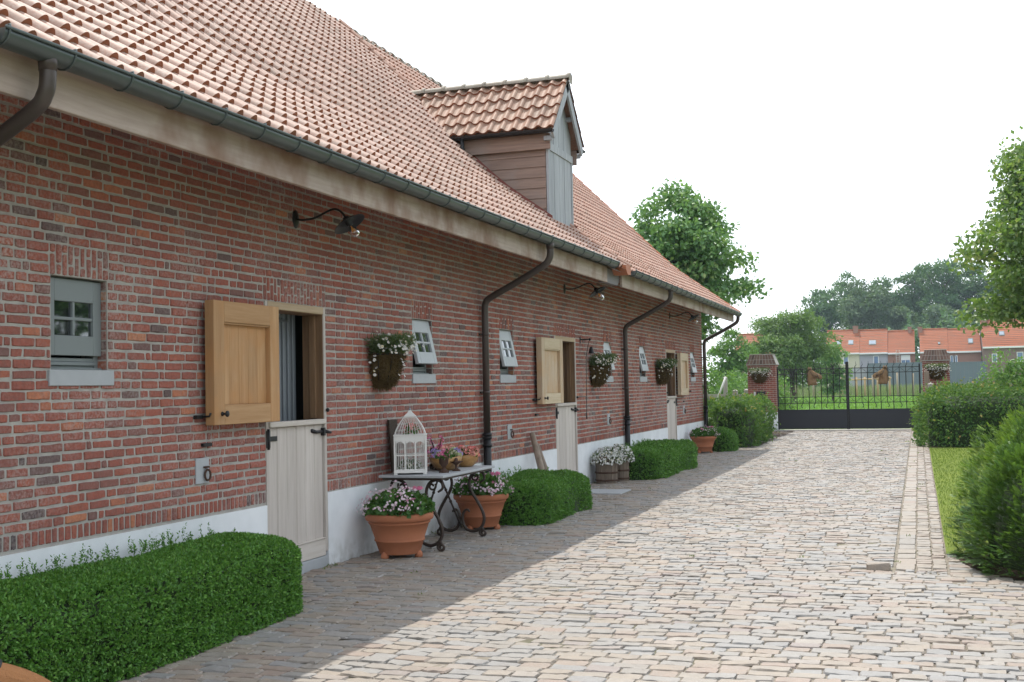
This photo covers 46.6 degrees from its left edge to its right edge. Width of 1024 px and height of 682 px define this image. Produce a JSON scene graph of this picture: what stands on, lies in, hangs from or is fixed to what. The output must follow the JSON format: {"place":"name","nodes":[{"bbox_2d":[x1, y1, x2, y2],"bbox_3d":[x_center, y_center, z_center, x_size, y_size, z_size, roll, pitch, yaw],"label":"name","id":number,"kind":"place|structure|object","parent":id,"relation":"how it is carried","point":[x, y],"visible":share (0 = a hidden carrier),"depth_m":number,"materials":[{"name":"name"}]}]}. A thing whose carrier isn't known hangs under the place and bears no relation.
{"place":"outdoors","nodes":[
{"label":"outdoors","id":0,"kind":"place"},
{"bbox_2d":[113,430,1023,681],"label":"driveway","id":1,"kind":"structure","parent":0,"point":[395,645],"depth_m":9.29,"materials":[{"name":"stone"}]},
{"bbox_2d":[0,659,50,681],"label":"flower pot","id":2,"kind":"object","parent":1,"relation":"on","point":[10,673],"visible":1,"depth_m":5.69,"materials":[{"name":"orange ceramic"}]},
{"bbox_2d":[0,522,303,681],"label":"box hedge","id":3,"kind":"object","parent":1,"relation":"on","point":[107,619],"visible":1,"depth_m":7.24,"materials":[{"name":"green plant"}]},
{"bbox_2d":[356,480,434,558],"bbox_3d":[-1.118,1.764,11.797,0.787,0.752,0.879,-2,-2,19],"label":"flower pot","id":4,"kind":"object","parent":1,"relation":"on","point":[398,520],"visible":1,"depth_m":11.58,"materials":[{"name":"ceramic"}]},
{"bbox_2d":[379,465,494,551],"bbox_3d":[-0.775,1.786,12.795,0.715,0.787,1.550,-2,-2,19],"label":"garden table","id":5,"kind":"object","parent":1,"relation":"on","point":[433,475],"visible":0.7,"depth_m":12.58,"materials":[{"name":"metal"}]},
{"bbox_2d":[387,419,399,472],"bbox_3d":[-1.259,1.118,12.681,0.025,0.560,0.200,-6,-4,19],"label":"old plank","id":6,"kind":"object","parent":5,"relation":"on","point":[392,425],"visible":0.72,"depth_m":12.61,"materials":[{"name":"brown wood"}]},
{"bbox_2d":[393,408,427,474],"bbox_3d":[-1.060,1.025,12.383,0.344,0.712,0.344,-1,-2,-3],"label":"birdcage","id":7,"kind":"object","parent":5,"relation":"on","point":[415,439],"visible":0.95,"depth_m":12.22,"materials":[{"name":"white paint"}]},
{"bbox_2d":[397,454,421,473],"bbox_3d":[-1.067,1.281,12.353,0.276,0.206,0.294,-2,-2,19],"label":"pale bouquet","id":8,"kind":"object","parent":7,"relation":"in","point":[412,461],"visible":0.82,"depth_m":12.34,"materials":[{"name":"white plant"}]},
{"bbox_2d":[403,423,419,433],"bbox_3d":[-1.041,0.914,12.358,0.177,0.154,0.182,-2,-2,19],"label":"flower posy","id":9,"kind":"object","parent":7,"relation":"on","point":[410,426],"visible":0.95,"depth_m":12.32,"materials":[{"name":"pink plant"}]},
{"bbox_2d":[419,441,435,469],"bbox_3d":[-0.921,1.254,13.047,0.207,0.303,0.207,-2,-2,19],"label":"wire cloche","id":10,"kind":"object","parent":5,"relation":"on","point":[428,454],"visible":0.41,"depth_m":12.96,"materials":[{"name":"grey metal"}]},
{"bbox_2d":[427,434,443,469],"bbox_3d":[-0.841,1.194,12.940,0.229,0.412,0.118,-2,-2,19],"label":"blossom branch","id":11,"kind":"object","parent":5,"relation":"on","point":[432,446],"visible":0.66,"depth_m":12.96,"materials":[{"name":"pink plant"}]},
{"bbox_2d":[436,449,452,472],"bbox_3d":[-0.717,1.251,12.408,0.189,0.250,0.190,-2,-2,19],"label":"iron urn","id":12,"kind":"object","parent":5,"relation":"on","point":[443,458],"visible":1,"depth_m":12.38,"materials":[{"name":"brown metal"}]},
{"bbox_2d":[428,445,462,469],"bbox_3d":[-0.712,1.257,12.846,0.399,0.271,0.553,-1,-2,7],"label":"flower bowl","id":13,"kind":"object","parent":5,"relation":"on","point":[453,450],"visible":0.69,"depth_m":12.71,"materials":[{"name":"plant"}]},
{"bbox_2d":[451,458,462,470],"bbox_3d":[-0.594,1.312,12.638,0.150,0.140,0.150,-2,-2,19],"label":"iron urn","id":14,"kind":"object","parent":5,"relation":"on","point":[455,462],"visible":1,"depth_m":12.61,"materials":[{"name":"brown metal"}]},
{"bbox_2d":[457,445,480,466],"bbox_3d":[-0.516,1.284,13.293,0.343,0.245,0.353,-2,-2,19],"label":"flower bowl","id":15,"kind":"object","parent":5,"relation":"on","point":[471,455],"visible":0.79,"depth_m":13.20,"materials":[{"name":"yellow ceramic"}]},
{"bbox_2d":[449,469,513,529],"bbox_3d":[-0.371,1.847,13.991,0.742,0.730,0.840,-2,-2,19],"label":"flower pot","id":16,"kind":"object","parent":1,"relation":"on","point":[491,493],"visible":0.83,"depth_m":13.77,"materials":[{"name":"ceramic"}]},
{"bbox_2d":[134,444,939,681],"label":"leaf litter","id":17,"kind":"object","parent":1,"relation":"on","point":[554,558],"visible":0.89,"depth_m":11.34,"materials":[{"name":"brown plant"}]},
{"bbox_2d":[530,432,544,469],"bbox_3d":[0.414,1.819,16.908,0.100,1.030,0.596,0,-3,-26],"label":"wooden pole","id":18,"kind":"object","parent":1,"relation":"on","point":[538,457],"visible":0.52,"depth_m":16.99,"materials":[{"name":"brown wood"}]},
{"bbox_2d":[488,465,592,525],"bbox_3d":[0.253,1.963,15.366,1.181,0.651,2.500,-2,-2,19],"label":"box hedge","id":19,"kind":"object","parent":1,"relation":"on","point":[537,496],"visible":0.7,"depth_m":14.54,"materials":[{"name":"green plant"}]},
{"bbox_2d":[538,443,548,470],"bbox_3d":[0.512,1.914,17.227,0.072,0.847,0.458,1,-3,-42],"label":"wooden pole","id":20,"kind":"object","parent":1,"relation":"on","point":[544,462],"visible":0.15,"depth_m":17.28,"materials":[{"name":"brown wood"}]},
{"bbox_2d":[590,446,623,483],"bbox_3d":[1.624,2.108,20.319,0.583,0.630,0.593,1,-3,-37],"label":"wooden tub","id":21,"kind":"object","parent":1,"relation":"on","point":[606,469],"visible":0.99,"depth_m":20.15,"materials":[{"name":"brown wood"}]},
{"bbox_2d":[591,489,630,493],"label":"stone slab","id":22,"kind":"structure","parent":1,"relation":"on","point":[608,491],"depth_m":18.57,"materials":[{"name":"grey stone"}]},
{"bbox_2d":[607,444,634,480],"bbox_3d":[1.875,2.106,20.670,0.555,0.652,0.557,-2,-2,19],"label":"wooden tub","id":23,"kind":"object","parent":1,"relation":"on","point":[623,470],"visible":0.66,"depth_m":20.53,"materials":[{"name":"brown wood"}]},
{"bbox_2d":[322,450,923,593],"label":"weeds","id":24,"kind":"object","parent":1,"relation":"on","point":[689,554],"visible":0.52,"depth_m":12.53,"materials":[{"name":"green plant"}]},
{"bbox_2d":[609,438,697,479],"bbox_3d":[2.698,2.206,22.524,1.213,0.656,3.866,-2,-2,19],"label":"box hedge","id":25,"kind":"object","parent":1,"relation":"on","point":[659,458],"visible":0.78,"depth_m":21.34,"materials":[{"name":"green plant"}]},
{"bbox_2d":[685,425,719,452],"bbox_3d":[4.609,2.349,28.602,0.828,0.686,0.730,-2,-2,19],"label":"flower pot","id":26,"kind":"object","parent":1,"relation":"on","point":[703,437],"visible":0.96,"depth_m":28.39,"materials":[{"name":"ceramic"}]},
{"bbox_2d":[712,426,738,451],"bbox_3d":[5.186,2.434,29.445,0.874,0.666,1.316,-2,-2,19],"label":"box hedge","id":27,"kind":"object","parent":1,"relation":"on","point":[726,439],"visible":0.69,"depth_m":28.93,"materials":[{"name":"green plant"}]},
{"bbox_2d":[774,429,910,430],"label":"gate threshold","id":28,"kind":"object","parent":1,"relation":"on","point":[840,429],"visible":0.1,"depth_m":40.58,"materials":[{"name":"concrete"}]},
{"bbox_2d":[746,354,778,429],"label":"gate pillar","id":29,"kind":"structure","parent":28,"relation":"on","point":[769,361],"depth_m":41.17,"materials":[{"name":"brick"}]},
{"bbox_2d":[747,367,774,382],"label":"wall basket","id":30,"kind":"object","parent":29,"relation":"attached to","point":[758,375],"depth_m":41.00,"materials":[{"name":"metal"}]},
{"bbox_2d":[777,362,848,429],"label":"gate leaf","id":31,"kind":"object","parent":28,"relation":"on","point":[821,418],"visible":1,"depth_m":40.63,"materials":[{"name":"metal"}]},
{"bbox_2d":[806,367,822,384],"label":"horse head","id":32,"kind":"object","parent":31,"relation":"attached to","point":[812,377],"visible":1,"depth_m":40.57},
{"bbox_2d":[847,360,920,428],"bbox_3d":[12.505,1.808,39.915,2.349,2.290,0.050,-2,-2,19],"label":"gate leaf","id":33,"kind":"object","parent":28,"relation":"on","point":[868,418],"visible":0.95,"depth_m":39.93,"materials":[{"name":"metal"}]},
{"bbox_2d":[873,365,888,383],"bbox_3d":[12.395,1.161,39.908,0.581,0.696,0.271,-2,-2,19],"label":"horse head","id":34,"kind":"object","parent":33,"relation":"attached to","point":[882,375],"visible":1,"depth_m":39.83},
{"bbox_2d":[866,562,890,570],"bbox_3d":[3.219,1.983,10.432,0.206,0.082,0.112,-2,-2,17],"label":"loose sett","id":35,"kind":"object","parent":1,"relation":"on","point":[880,566],"visible":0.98,"depth_m":10.38,"materials":[{"name":"stone"}]},
{"bbox_2d":[307,0,1023,383],"label":"sky","id":36,"kind":"structure","parent":0,"point":[860,138],"materials":[{"name":"white"}]},
{"bbox_2d":[747,431,792,446],"bbox_3d":[5.975,2.971,36.401,4.350,0.001,10.900,-2,-2,19],"label":"barn corner bed","id":37,"kind":"object","parent":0,"point":[778,434],"visible":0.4,"depth_m":37.73,"materials":[{"name":"grey stone"}]},
{"bbox_2d":[626,177,772,342],"bbox_3d":[5.909,-1.187,40.392,5.846,8.848,4.856,-2,-2,19],"label":"lime tree","id":38,"kind":"object","parent":37,"relation":"on","point":[690,244],"visible":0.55,"depth_m":39.50,"materials":[{"name":"green plant"}]},
{"bbox_2d":[708,390,781,447],"bbox_3d":[6.363,2.118,32.967,1.906,1.595,5.524,-2,-2,19],"label":"beech hedge","id":39,"kind":"object","parent":37,"relation":"on","point":[743,417],"visible":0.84,"depth_m":31.17,"materials":[{"name":"green plant"}]},
{"bbox_2d":[929,446,995,553],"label":"lawn","id":40,"kind":"structure","parent":0,"point":[949,548],"depth_m":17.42,"materials":[{"name":"green plant"}]},
{"bbox_2d":[956,554,1023,579],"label":"planting bed","id":41,"kind":"object","parent":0,"point":[1016,572],"visible":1,"depth_m":10.24,"materials":[{"name":"soil"}]},
{"bbox_2d":[943,413,1023,576],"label":"yew bush","id":42,"kind":"object","parent":41,"relation":"on","point":[1004,537],"visible":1,"depth_m":10.32,"materials":[{"name":"green plant"}]},
{"bbox_2d":[949,401,1023,528],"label":"yew bush","id":43,"kind":"object","parent":41,"relation":"on","point":[1006,431],"visible":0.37,"depth_m":13.80,"materials":[{"name":"green plant"}]},
{"label":"ground","id":44,"kind":"structure","parent":0,"visible":0},
{"bbox_2d":[0,0,742,578],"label":"barn","id":45,"kind":"structure","parent":44,"relation":"on","point":[192,318],"depth_m":10.56,"materials":[{"name":"brick"}]},
{"bbox_2d":[47,276,113,385],"bbox_3d":[-3.016,-0.059,8.088,0.229,0.732,0.657,-2,-2,19],"label":"window","id":46,"kind":"structure","parent":45,"relation":"in","point":[75,304],"depth_m":8.08,"materials":[{"name":"paint"}]},
{"bbox_2d":[193,300,331,573],"bbox_3d":[-2.204,0.891,10.330,0.430,2.483,2.242,-2,-2,14],"label":"stable door","id":47,"kind":"structure","parent":45,"relation":"in","point":[242,381],"depth_m":10.44,"materials":[{"name":"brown wood"}]},
{"bbox_2d":[292,208,364,236],"bbox_3d":[-1.663,-1.070,10.787,0.680,0.289,0.310,-2,-2,19],"label":"wall lamp","id":48,"kind":"object","parent":45,"relation":"attached to","point":[347,223],"visible":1,"depth_m":10.77,"materials":[{"name":"metal"}]},
{"bbox_2d":[363,331,423,391],"bbox_3d":[-1.213,0.212,12.400,0.530,0.667,0.880,-2,-2,19],"label":"wall basket","id":49,"kind":"object","parent":45,"relation":"attached to","point":[387,360],"depth_m":12.27,"materials":[{"name":"wicker"}]},
{"bbox_2d":[412,319,437,382],"bbox_3d":[-1.087,0.123,13.644,0.281,0.732,0.657,-2,-2,19],"label":"window","id":50,"kind":"structure","parent":45,"relation":"in","point":[424,355],"depth_m":13.62,"materials":[{"name":"paint"}]},
{"bbox_2d":[499,330,517,382],"bbox_3d":[-0.135,0.214,16.428,0.281,0.732,0.657,-2,-2,19],"label":"window","id":51,"kind":"structure","parent":45,"relation":"in","point":[507,352],"depth_m":16.40,"materials":[{"name":"paint"}]},
{"bbox_2d":[532,336,578,471],"bbox_3d":[0.608,1.161,18.548,0.430,2.483,2.419,-2,-2,15],"label":"stable door","id":52,"kind":"structure","parent":45,"relation":"in","point":[556,356],"depth_m":18.73,"materials":[{"name":"white wood"}]},
{"bbox_2d":[563,283,605,300],"bbox_3d":[1.172,-0.788,19.071,0.680,0.309,0.310,-2,-2,19],"label":"wall lamp","id":53,"kind":"object","parent":45,"relation":"attached to","point":[596,291],"visible":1,"depth_m":19.06,"materials":[{"name":"metal"}]},
{"bbox_2d":[577,337,593,418],"bbox_3d":[1.218,0.613,19.904,0.415,1.380,0.151,0,-3,-33],"label":"door bell","id":54,"kind":"object","parent":45,"relation":"attached to","point":[591,351],"depth_m":19.90,"materials":[{"name":"metal"}]},
{"bbox_2d":[588,352,621,387],"bbox_3d":[1.625,0.506,20.641,0.578,0.655,0.909,-2,-2,19],"label":"wall basket","id":55,"kind":"object","parent":45,"relation":"attached to","point":[600,367],"depth_m":20.48,"materials":[{"name":"plant"}]},
{"bbox_2d":[603,342,614,381],"bbox_3d":[1.733,0.389,21.741,0.185,0.729,0.657,-2,-2,19],"label":"window","id":56,"kind":"structure","parent":45,"relation":"in","point":[606,346],"depth_m":21.80,"materials":[{"name":"paint"}]},
{"bbox_2d":[639,347,648,381],"bbox_3d":[2.626,0.479,24.499,0.281,0.732,0.657,-2,-2,19],"label":"window","id":57,"kind":"structure","parent":45,"relation":"in","point":[643,366],"depth_m":24.47,"materials":[{"name":"paint"}]},
{"bbox_2d":[655,357,677,386],"bbox_3d":[3.396,0.667,25.787,0.570,0.652,0.871,-2,-2,19],"label":"wall basket","id":58,"kind":"object","parent":45,"relation":"attached to","point":[664,371],"depth_m":25.65,"materials":[{"name":"metal"}]},
{"bbox_2d":[665,349,690,439],"bbox_3d":[3.774,1.461,27.709,0.490,2.483,2.209,-2,-2,19],"label":"stable door","id":59,"kind":"structure","parent":45,"relation":"in","point":[683,367],"depth_m":27.69,"materials":[{"name":"white wood"}]},
{"bbox_2d":[669,312,698,323],"bbox_3d":[3.946,-0.532,27.182,0.680,0.289,0.310,-2,-2,19],"label":"wall lamp","id":60,"kind":"object","parent":45,"relation":"attached to","point":[692,318],"visible":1,"depth_m":27.17,"materials":[{"name":"metal"}]},
{"bbox_2d":[690,353,696,381],"bbox_3d":[4.477,0.657,29.909,0.281,0.732,0.657,-2,-2,19],"label":"window","id":61,"kind":"structure","parent":45,"relation":"in","point":[693,367],"depth_m":29.87,"materials":[{"name":"paint"}]},
{"bbox_2d":[799,286,848,384],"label":"tree","id":62,"kind":"object","parent":44,"relation":"on","point":[828,312],"visible":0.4,"depth_m":213.88,"materials":[{"name":"green plant"}]},
{"bbox_2d":[826,326,859,384],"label":"row house","id":63,"kind":"structure","parent":44,"relation":"on","point":[850,341],"depth_m":169.84,"materials":[{"name":"tile"}]},
{"bbox_2d":[843,357,848,364],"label":"window","id":64,"kind":"structure","parent":63,"relation":"in","point":[845,359],"depth_m":168.70,"materials":[{"name":"white"}]},
{"bbox_2d":[831,270,867,329],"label":"tree","id":65,"kind":"object","parent":44,"relation":"on","point":[841,288],"visible":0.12,"depth_m":223.55,"materials":[{"name":"green plant"}]},
{"bbox_2d":[836,276,892,329],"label":"tree","id":66,"kind":"object","parent":44,"relation":"on","point":[865,307],"visible":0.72,"depth_m":205.72,"materials":[{"name":"green plant"}]},
{"bbox_2d":[859,329,887,383],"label":"row house","id":67,"kind":"structure","parent":44,"relation":"on","point":[873,347],"depth_m":168.27,"materials":[{"name":"tile"}]},
{"bbox_2d":[873,356,878,362],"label":"window","id":68,"kind":"structure","parent":67,"relation":"in","point":[875,358],"depth_m":167.39,"materials":[{"name":"white"}]},
{"bbox_2d":[867,275,910,328],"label":"tree","id":69,"kind":"object","parent":44,"relation":"on","point":[886,282],"visible":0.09,"depth_m":223.69,"materials":[{"name":"green plant"}]},
{"bbox_2d":[881,305,918,355],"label":"tree","id":70,"kind":"object","parent":44,"relation":"on","point":[897,316],"visible":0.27,"depth_m":204.17,"materials":[{"name":"green plant"}]},
{"bbox_2d":[888,327,914,384],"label":"row house","id":71,"kind":"structure","parent":44,"relation":"on","point":[902,342],"depth_m":167.23,"materials":[{"name":"orange tile"}]},
{"bbox_2d":[901,355,909,362],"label":"window","id":72,"kind":"structure","parent":71,"relation":"in","point":[904,358],"depth_m":166.09,"materials":[{"name":"white"}]},
{"bbox_2d":[797,304,1013,387],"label":"undergrowth","id":73,"kind":"object","parent":44,"relation":"on","point":[949,320],"visible":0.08,"depth_m":194.39,"materials":[{"name":"green plant"}]},
{"bbox_2d":[887,262,934,361],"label":"tree","id":74,"kind":"object","parent":44,"relation":"on","point":[909,299],"visible":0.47,"depth_m":220.52,"materials":[{"name":"green plant"}]},
{"bbox_2d":[914,303,955,349],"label":"tree","id":75,"kind":"object","parent":44,"relation":"on","point":[932,311],"visible":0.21,"depth_m":199.05,"materials":[{"name":"green plant"}]},
{"bbox_2d":[917,327,955,363],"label":"row house","id":76,"kind":"structure","parent":44,"relation":"on","point":[933,338],"depth_m":165.73,"materials":[{"name":"tile"}]},
{"bbox_2d":[950,355,955,363],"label":"window","id":77,"kind":"structure","parent":76,"relation":"in","point":[951,356],"depth_m":163.17,"materials":[{"name":"white"}]},
{"bbox_2d":[913,258,970,327],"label":"tree","id":78,"kind":"object","parent":44,"relation":"on","point":[936,292],"visible":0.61,"depth_m":213.51,"materials":[{"name":"green plant"}]},
{"bbox_2d":[947,328,980,382],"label":"row house","id":79,"kind":"structure","parent":44,"relation":"on","point":[963,347],"depth_m":163.45,"materials":[{"name":"tile"}]},
{"bbox_2d":[940,261,990,326],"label":"tree","id":80,"kind":"object","parent":44,"relation":"on","point":[973,285],"visible":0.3,"depth_m":214.54,"materials":[{"name":"green plant"}]},
{"bbox_2d":[972,272,1009,327],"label":"tree","id":81,"kind":"object","parent":44,"relation":"on","point":[985,281],"visible":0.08,"depth_m":210.57,"materials":[{"name":"green plant"}]},
{"bbox_2d":[980,318,1023,383],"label":"row house","id":82,"kind":"structure","parent":44,"relation":"on","point":[1004,339],"depth_m":159.92,"materials":[{"name":"tile"}]},
{"bbox_2d":[1017,352,1023,360],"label":"window","id":83,"kind":"structure","parent":82,"relation":"in","point":[1019,354],"depth_m":158.56,"materials":[{"name":"white"}]},
{"label":"field","id":84,"kind":"structure","parent":0,"visible":0},
{"bbox_2d":[702,358,747,417],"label":"shrub","id":85,"kind":"object","parent":84,"relation":"on","point":[716,380],"visible":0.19,"depth_m":53.47,"materials":[{"name":"green plant"}]},
{"bbox_2d":[723,376,727,393],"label":"fence post","id":86,"kind":"object","parent":84,"relation":"on","point":[725,388],"visible":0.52,"depth_m":44.01,"materials":[{"name":"concrete"}]},
{"bbox_2d":[703,394,732,421],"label":"fence rail","id":87,"kind":"object","parent":86,"relation":"attached to","point":[716,395],"visible":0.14,"depth_m":44.05,"materials":[{"name":"wood"}]},
{"bbox_2d":[717,377,726,398],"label":"white pole","id":88,"kind":"object","parent":86,"relation":"attached to","point":[722,385],"visible":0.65,"depth_m":43.85,"materials":[{"name":"paint"}]},
{"bbox_2d":[706,327,758,388],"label":"leafy tree","id":89,"kind":"object","parent":84,"relation":"on","point":[735,357],"visible":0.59,"depth_m":82.84,"materials":[{"name":"green plant"}]},
{"bbox_2d":[727,368,792,405],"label":"shrub","id":90,"kind":"object","parent":84,"relation":"on","point":[746,380],"visible":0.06,"depth_m":76.58,"materials":[{"name":"green plant"}]},
{"bbox_2d":[736,333,785,384],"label":"row house","id":91,"kind":"structure","parent":84,"relation":"on","point":[749,336],"depth_m":151.37,"materials":[{"name":"orange tile"}]},
{"bbox_2d":[740,376,800,409],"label":"shrub","id":92,"kind":"object","parent":84,"relation":"on","point":[781,393],"visible":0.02,"depth_m":54.40,"materials":[{"name":"green plant"}]},
{"bbox_2d":[742,305,842,402],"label":"willow tree","id":93,"kind":"object","parent":84,"relation":"on","point":[785,337],"visible":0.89,"depth_m":89.07,"materials":[{"name":"green plant"}]},
{"bbox_2d":[710,393,922,428],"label":"field crop","id":94,"kind":"object","parent":84,"relation":"on","point":[896,404],"visible":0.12,"depth_m":80.24,"materials":[{"name":"green plant"}]},
{"bbox_2d":[816,342,853,400],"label":"dark tree","id":95,"kind":"object","parent":84,"relation":"on","point":[832,360],"visible":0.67,"depth_m":92.45,"materials":[{"name":"green plant"}]},
{"bbox_2d":[840,368,866,387],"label":"hoarding","id":96,"kind":"object","parent":84,"relation":"on","point":[858,374],"visible":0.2,"depth_m":164.23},
{"bbox_2d":[840,376,891,395],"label":"timber fence","id":97,"kind":"object","parent":84,"relation":"on","point":[889,378],"visible":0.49,"depth_m":116.35,"materials":[{"name":"beige wood"}]},
{"bbox_2d":[872,375,873,395],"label":"field post","id":98,"kind":"object","parent":84,"relation":"on","point":[872,385],"visible":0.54,"depth_m":114.75,"materials":[{"name":"beige wood"}]},
{"bbox_2d":[781,383,986,396],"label":"tall grass","id":99,"kind":"structure","parent":84,"relation":"on","point":[804,391],"depth_m":122.38,"materials":[{"name":"green plant"}]},
{"bbox_2d":[896,373,898,394],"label":"field post","id":100,"kind":"object","parent":84,"relation":"on","point":[897,384],"visible":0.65,"depth_m":114.01,"materials":[{"name":"beige wood"}]},
{"bbox_2d":[867,361,951,386],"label":"hoarding","id":101,"kind":"object","parent":84,"relation":"on","point":[904,380],"visible":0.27,"depth_m":161.44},
{"bbox_2d":[951,361,986,385],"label":"hoarding","id":102,"kind":"object","parent":84,"relation":"on","point":[959,372],"visible":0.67,"depth_m":158.78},
{"bbox_2d":[963,347,1023,385],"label":"shrub","id":103,"kind":"object","parent":84,"relation":"on","point":[996,374],"visible":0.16,"depth_m":42.60,"materials":[{"name":"green plant"}]},
{"label":"hedge bed","id":104,"kind":"structure","parent":0,"visible":0},
{"bbox_2d":[924,371,928,424],"bbox_3d":[13.590,1.955,38.852,0.150,1.930,0.100,-2,-2,19],"label":"gate stop post","id":105,"kind":"object","parent":104,"relation":"on","point":[926,377],"visible":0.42,"depth_m":38.83,"materials":[{"name":"grey wood"}]},
{"bbox_2d":[921,349,950,391],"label":"gate pillar","id":106,"kind":"structure","parent":104,"relation":"on","point":[933,356],"depth_m":39.38,"materials":[{"name":"brick"}]},
{"bbox_2d":[922,362,951,379],"bbox_3d":[14.006,1.006,39.143,0.920,0.614,0.538,-2,-2,19],"label":"wall basket","id":107,"kind":"object","parent":106,"relation":"attached to","point":[939,370],"depth_m":39.14,"materials":[{"name":"metal"}]},
{"bbox_2d":[905,374,1023,447],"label":"beech hedge","id":108,"kind":"object","parent":104,"relation":"on","point":[956,416],"visible":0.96,"depth_m":28.97,"materials":[{"name":"green plant"}]},
{"bbox_2d":[946,126,1023,337],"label":"lime tree","id":109,"kind":"object","parent":104,"relation":"on","point":[1009,242],"visible":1,"depth_m":31.07,"materials":[{"name":"green plant"}]}
]}

